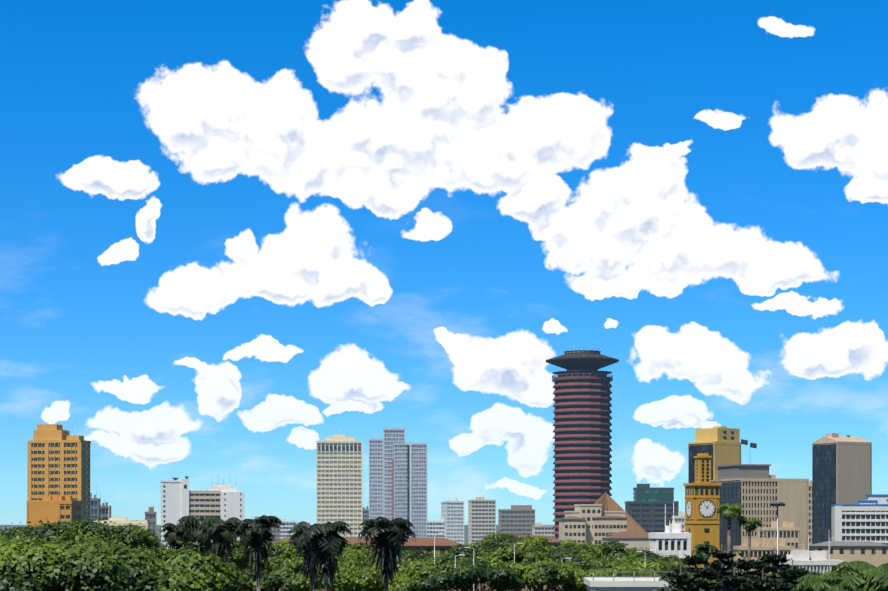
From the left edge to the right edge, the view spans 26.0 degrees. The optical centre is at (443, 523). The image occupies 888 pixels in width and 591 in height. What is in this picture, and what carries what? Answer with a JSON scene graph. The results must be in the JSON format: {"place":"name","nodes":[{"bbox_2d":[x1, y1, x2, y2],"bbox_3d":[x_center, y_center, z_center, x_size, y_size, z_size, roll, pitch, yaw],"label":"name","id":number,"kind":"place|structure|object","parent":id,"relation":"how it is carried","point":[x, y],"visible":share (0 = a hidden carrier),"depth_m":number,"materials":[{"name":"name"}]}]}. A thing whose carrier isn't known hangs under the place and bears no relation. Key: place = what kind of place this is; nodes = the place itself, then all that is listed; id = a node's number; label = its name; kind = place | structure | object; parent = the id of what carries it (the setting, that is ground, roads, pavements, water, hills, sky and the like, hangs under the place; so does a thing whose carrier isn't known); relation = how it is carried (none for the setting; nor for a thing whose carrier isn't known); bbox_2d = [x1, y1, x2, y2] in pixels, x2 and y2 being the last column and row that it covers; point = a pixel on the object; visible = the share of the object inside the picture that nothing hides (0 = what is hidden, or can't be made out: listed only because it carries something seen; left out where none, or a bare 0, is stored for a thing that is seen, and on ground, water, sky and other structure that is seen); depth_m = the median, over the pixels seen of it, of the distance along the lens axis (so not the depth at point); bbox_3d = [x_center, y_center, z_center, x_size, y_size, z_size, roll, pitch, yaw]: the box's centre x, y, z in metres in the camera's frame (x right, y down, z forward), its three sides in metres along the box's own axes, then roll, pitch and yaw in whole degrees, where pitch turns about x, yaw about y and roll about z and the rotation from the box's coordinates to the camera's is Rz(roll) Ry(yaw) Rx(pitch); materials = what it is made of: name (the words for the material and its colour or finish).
{"place":"outdoors","nodes":[
{"label":"outdoors","id":0,"kind":"place"},
{"bbox_2d":[0,525,562,590],"bbox_3d":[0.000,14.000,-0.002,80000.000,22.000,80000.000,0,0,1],"label":"ground","id":1,"kind":"structure","parent":0,"point":[159,531],"depth_m":8174.57,"materials":[{"name":"green plant"}]},
{"bbox_2d":[26,496,81,527],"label":"building","id":2,"kind":"structure","parent":1,"relation":"on","point":[53,509],"depth_m":905.91,"materials":[{"name":"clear concrete"}]},
{"bbox_2d":[27,424,90,522],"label":"orange tower","id":3,"kind":"structure","parent":1,"relation":"on","point":[58,460],"depth_m":1008.00,"materials":[{"name":"clear concrete"}]},
{"bbox_2d":[90,492,99,519],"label":"building","id":4,"kind":"structure","parent":1,"relation":"on","point":[94,507],"depth_m":1105.33,"materials":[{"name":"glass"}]},
{"bbox_2d":[100,493,110,519],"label":"building","id":5,"kind":"structure","parent":1,"relation":"on","point":[103,509],"depth_m":1155.35,"materials":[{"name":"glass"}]},
{"bbox_2d":[93,503,149,529],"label":"building","id":6,"kind":"structure","parent":1,"relation":"on","point":[121,521],"depth_m":804.14,"materials":[{"name":"clear concrete"}]},
{"bbox_2d":[145,507,156,534],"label":"brown block","id":7,"kind":"structure","parent":1,"relation":"on","point":[151,515],"depth_m":1255.14,"materials":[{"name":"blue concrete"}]},
{"bbox_2d":[159,523,189,549],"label":"tall palm","id":8,"kind":"object","parent":1,"relation":"on","point":[175,532],"visible":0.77,"depth_m":261.64,"materials":[{"name":"green plant"}]},
{"bbox_2d":[176,516,222,554],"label":"tall palm","id":9,"kind":"object","parent":1,"relation":"on","point":[192,531],"visible":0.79,"depth_m":254.64,"materials":[{"name":"green plant"}]},
{"bbox_2d":[161,476,244,549],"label":"white slab","id":10,"kind":"structure","parent":1,"relation":"on","point":[223,501],"depth_m":1208.39,"materials":[{"name":"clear concrete"}]},
{"bbox_2d":[198,517,242,566],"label":"tall palm","id":11,"kind":"object","parent":1,"relation":"on","point":[219,532],"visible":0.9,"depth_m":249.63,"materials":[{"name":"green plant"}]},
{"bbox_2d":[233,515,284,590],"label":"tall palm","id":12,"kind":"object","parent":1,"relation":"on","point":[255,535],"visible":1,"depth_m":235.59,"materials":[{"name":"green plant"}]},
{"bbox_2d":[264,524,280,543],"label":"building","id":13,"kind":"structure","parent":1,"relation":"on","point":[275,532],"depth_m":1764.85,"materials":[{"name":"grey concrete"}]},
{"bbox_2d":[281,519,296,539],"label":"building","id":14,"kind":"structure","parent":1,"relation":"on","point":[288,525],"depth_m":1824.38,"materials":[{"name":"white concrete"}]},
{"bbox_2d":[288,521,323,590],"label":"tall palm","id":15,"kind":"object","parent":1,"relation":"on","point":[299,528],"visible":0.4,"depth_m":224.48,"materials":[{"name":"green plant"}]},
{"bbox_2d":[298,521,351,590],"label":"tall palm","id":16,"kind":"object","parent":1,"relation":"on","point":[326,541],"visible":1,"depth_m":214.39,"materials":[{"name":"green plant"}]},
{"bbox_2d":[316,426,362,537],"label":"cream tower","id":17,"kind":"structure","parent":1,"relation":"on","point":[339,485],"depth_m":1403.08,"materials":[{"name":"beige concrete"}]},
{"bbox_2d":[316,445,360,450],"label":"cream tower band","id":18,"kind":"object","parent":17,"relation":"attached to","point":[338,448],"visible":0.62,"depth_m":1402.69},
{"bbox_2d":[363,506,368,537],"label":"building","id":19,"kind":"structure","parent":1,"relation":"on","point":[366,514],"depth_m":1762.15,"materials":[{"name":"concrete"}]},
{"bbox_2d":[273,537,462,590],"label":"roof","id":20,"kind":"structure","parent":1,"relation":"on","point":[442,545],"depth_m":621.59,"materials":[{"name":"brown tile"}]},
{"bbox_2d":[369,439,383,536],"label":"grey slab","id":21,"kind":"structure","parent":1,"relation":"on","point":[376,478],"depth_m":1331.27,"materials":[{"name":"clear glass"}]},
{"bbox_2d":[357,516,415,590],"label":"tall palm","id":22,"kind":"object","parent":1,"relation":"on","point":[388,539],"visible":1,"depth_m":221.10,"materials":[{"name":"green plant"}]},
{"bbox_2d":[383,428,404,520],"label":"grey slab","id":23,"kind":"structure","parent":1,"relation":"on","point":[392,436],"depth_m":1321.30,"materials":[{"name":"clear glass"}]},
{"bbox_2d":[392,443,411,537],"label":"high-rise building","id":24,"kind":"structure","parent":1,"relation":"on","point":[409,483],"depth_m":1290.77,"materials":[{"name":"clear concrete"}]},
{"bbox_2d":[394,434,427,537],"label":"grey slab","id":25,"kind":"structure","parent":1,"relation":"on","point":[419,486],"depth_m":1291.17,"materials":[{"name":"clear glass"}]},
{"bbox_2d":[427,518,443,537],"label":"building","id":26,"kind":"structure","parent":1,"relation":"on","point":[433,527],"depth_m":1821.29,"materials":[{"name":"white concrete"}]},
{"bbox_2d":[434,532,442,563],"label":"street light","id":27,"kind":"object","parent":1,"relation":"on","point":[434,544],"visible":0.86,"depth_m":330.05,"materials":[{"name":"silver metal"}]},
{"bbox_2d":[57,520,820,590],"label":"park trees","id":28,"kind":"object","parent":1,"relation":"on","point":[614,548],"depth_m":384.03,"materials":[{"name":"green plant"}]},
{"bbox_2d":[183,539,704,590],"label":"park trees","id":29,"kind":"object","parent":1,"relation":"on","point":[283,557],"depth_m":340.90,"materials":[{"name":"green plant"}]},
{"bbox_2d":[441,498,463,543],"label":"office building","id":30,"kind":"structure","parent":1,"relation":"on","point":[452,513],"depth_m":1801.42,"materials":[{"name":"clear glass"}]},
{"bbox_2d":[226,558,678,590],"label":"park trees","id":31,"kind":"object","parent":1,"relation":"on","point":[569,576],"depth_m":289.87,"materials":[{"name":"green plant"}]},
{"bbox_2d":[455,554,464,590],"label":"street light","id":32,"kind":"object","parent":1,"relation":"on","point":[455,563],"visible":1,"depth_m":279.97,"materials":[{"name":"silver metal"}]},
{"bbox_2d":[464,547,473,590],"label":"street light","id":33,"kind":"object","parent":1,"relation":"on","point":[473,560],"visible":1,"depth_m":299.92,"materials":[{"name":"silver metal"}]},
{"bbox_2d":[468,497,495,543],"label":"office building","id":34,"kind":"structure","parent":1,"relation":"on","point":[481,515],"depth_m":1781.07,"materials":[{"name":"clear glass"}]},
{"bbox_2d":[158,530,820,590],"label":"park trees","id":35,"kind":"object","parent":1,"relation":"on","point":[501,540],"depth_m":410.79,"materials":[{"name":"green plant"}]},
{"bbox_2d":[498,505,534,534],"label":"office building","id":36,"kind":"structure","parent":1,"relation":"on","point":[517,520],"depth_m":1850.60,"materials":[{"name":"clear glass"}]},
{"bbox_2d":[479,535,561,590],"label":"roof","id":37,"kind":"structure","parent":1,"relation":"on","point":[555,542],"depth_m":699.82,"materials":[{"name":"brown tile"}]},
{"bbox_2d":[532,523,554,537],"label":"building","id":38,"kind":"structure","parent":1,"relation":"on","point":[541,529],"depth_m":1699.18,"materials":[{"name":"beige concrete"}]},
{"bbox_2d":[546,348,618,539],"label":"skyscraper","id":39,"kind":"structure","parent":1,"relation":"on","point":[582,424],"depth_m":1002.20,"materials":[{"name":"concrete"}]},
{"bbox_2d":[557,492,647,539],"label":"amphitheatre","id":40,"kind":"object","parent":1,"relation":"on","point":[607,502],"visible":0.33,"depth_m":977.31,"materials":[{"name":"brown concrete"}]},
{"bbox_2d":[584,571,674,590],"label":"terrace","id":41,"kind":"structure","parent":1,"relation":"on","point":[621,583],"depth_m":249.27,"materials":[{"name":"white concrete"}]},
{"bbox_2d":[625,484,678,532],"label":"office building","id":42,"kind":"structure","parent":1,"relation":"on","point":[645,509],"depth_m":1148.90,"materials":[{"name":"grey concrete"}]},
{"bbox_2d":[648,501,690,566],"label":"building","id":43,"kind":"structure","parent":1,"relation":"on","point":[672,539],"depth_m":468.95,"materials":[{"name":"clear glass"}]},
{"bbox_2d":[672,503,684,531],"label":"pale block","id":44,"kind":"structure","parent":1,"relation":"on","point":[680,518],"depth_m":997.40,"materials":[{"name":"white concrete"}]},
{"bbox_2d":[654,564,704,590],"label":"dark tree","id":45,"kind":"object","parent":1,"relation":"on","point":[673,578],"depth_m":134.20,"materials":[{"name":"green plant"}]},
{"bbox_2d":[664,549,724,590],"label":"dark tree","id":46,"kind":"object","parent":1,"relation":"on","point":[710,572],"depth_m":148.78,"materials":[{"name":"green plant"}]},
{"bbox_2d":[683,453,720,567],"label":"clock tower","id":47,"kind":"structure","parent":1,"relation":"on","point":[701,497],"depth_m":649.60,"materials":[{"name":"yellow concrete"}]},
{"bbox_2d":[691,542,717,566],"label":"tree","id":48,"kind":"object","parent":1,"relation":"on","point":[702,548],"visible":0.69,"depth_m":397.81,"materials":[{"name":"green plant"}]},
{"bbox_2d":[688,426,740,482],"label":"yellow tower","id":49,"kind":"structure","parent":1,"relation":"on","point":[720,445],"depth_m":903.04,"materials":[{"name":"clear concrete"}]},
{"bbox_2d":[704,544,746,588],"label":"dark tree","id":50,"kind":"object","parent":1,"relation":"on","point":[725,565],"depth_m":158.97,"materials":[{"name":"green plant"}]},
{"bbox_2d":[716,502,743,571],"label":"pale palm","id":51,"kind":"object","parent":1,"relation":"on","point":[729,511],"visible":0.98,"depth_m":517.38,"materials":[{"name":"green plant"}]},
{"bbox_2d":[715,567,754,590],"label":"dark tree","id":52,"kind":"object","parent":1,"relation":"on","point":[728,581],"depth_m":127.21,"materials":[{"name":"green plant"}]},
{"bbox_2d":[720,553,772,590],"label":"dark tree","id":53,"kind":"object","parent":1,"relation":"on","point":[740,564],"depth_m":148.98,"materials":[{"name":"green plant"}]},
{"bbox_2d":[736,516,762,570],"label":"pale palm","id":54,"kind":"object","parent":1,"relation":"on","point":[750,526],"visible":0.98,"depth_m":517.44,"materials":[{"name":"green plant"}]},
{"bbox_2d":[711,439,808,572],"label":"concrete block","id":55,"kind":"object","parent":1,"relation":"on","point":[755,490],"visible":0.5,"depth_m":862.03,"materials":[{"name":"beige concrete"}]},
{"bbox_2d":[743,570,781,590],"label":"dark tree","id":56,"kind":"object","parent":1,"relation":"on","point":[769,584],"depth_m":124.02,"materials":[{"name":"green plant"}]},
{"bbox_2d":[733,535,793,574],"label":"annex","id":57,"kind":"object","parent":1,"relation":"on","point":[760,548],"visible":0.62,"depth_m":697.92,"materials":[{"name":"concrete"}]},
{"bbox_2d":[752,548,796,589],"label":"dark tree","id":58,"kind":"object","parent":1,"relation":"on","point":[776,558],"depth_m":163.76,"materials":[{"name":"green plant"}]},
{"bbox_2d":[770,502,784,554],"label":"floodlight mast","id":59,"kind":"object","parent":1,"relation":"on","point":[777,504],"visible":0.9,"depth_m":517.87,"materials":[{"name":"silver metal"}]},
{"bbox_2d":[756,521,799,549],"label":"building","id":60,"kind":"structure","parent":1,"relation":"on","point":[789,532],"depth_m":817.34,"materials":[{"name":"concrete"}]},
{"bbox_2d":[767,560,808,590],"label":"dark tree","id":61,"kind":"object","parent":1,"relation":"on","point":[794,573],"depth_m":138.79,"materials":[{"name":"green plant"}]},
{"bbox_2d":[809,480,811,544],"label":"building","id":62,"kind":"structure","parent":1,"relation":"on","point":[810,512],"depth_m":1055.41,"materials":[{"name":"beige concrete"}]},
{"bbox_2d":[779,534,843,573],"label":"white annex","id":63,"kind":"object","parent":1,"relation":"on","point":[812,561],"visible":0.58,"depth_m":558.15,"materials":[{"name":"grey concrete"}]},
{"bbox_2d":[791,574,867,590],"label":"tree","id":64,"kind":"object","parent":1,"relation":"on","point":[818,583],"visible":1,"depth_m":103.66,"materials":[{"name":"green plant"}]},
{"bbox_2d":[812,433,871,543],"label":"high-rise building","id":65,"kind":"structure","parent":1,"relation":"on","point":[841,469],"depth_m":1002.28,"materials":[{"name":"beige concrete"}]},
{"bbox_2d":[807,541,887,566],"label":"building","id":66,"kind":"structure","parent":1,"relation":"on","point":[875,554],"depth_m":756.55,"materials":[{"name":"concrete"}]},
{"bbox_2d":[819,562,886,590],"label":"tree","id":67,"kind":"object","parent":1,"relation":"on","point":[868,575],"visible":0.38,"depth_m":116.51,"materials":[{"name":"green plant"}]},
{"bbox_2d":[831,494,887,544],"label":"office building","id":68,"kind":"structure","parent":1,"relation":"on","point":[865,520],"depth_m":895.16,"materials":[{"name":"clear glass"}]},
{"bbox_2d":[844,561,887,590],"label":"tree","id":69,"kind":"object","parent":1,"relation":"on","point":[882,567],"visible":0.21,"depth_m":124.50,"materials":[{"name":"green plant"}]},
{"bbox_2d":[871,571,887,590],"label":"tree","id":70,"kind":"object","parent":1,"relation":"on","point":[884,584],"visible":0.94,"depth_m":115.07,"materials":[{"name":"green plant"}]},
{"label":"park tree trunks","id":71,"kind":"object","parent":1,"relation":"on","visible":0},
{"bbox_2d":[0,512,253,590],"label":"park trees","id":72,"kind":"object","parent":71,"relation":"on","point":[84,555],"visible":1,"depth_m":162.47,"materials":[{"name":"green plant"}]},
{"bbox_2d":[0,0,887,524],"label":"sky","id":73,"kind":"structure","parent":0,"point":[235,235],"materials":[{"name":"blue"}]},
{"bbox_2d":[559,504,648,550],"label":"court building","id":74,"kind":"structure","parent":0,"point":[590,523],"depth_m":903.05,"materials":[{"name":"beige concrete"}]}
]}

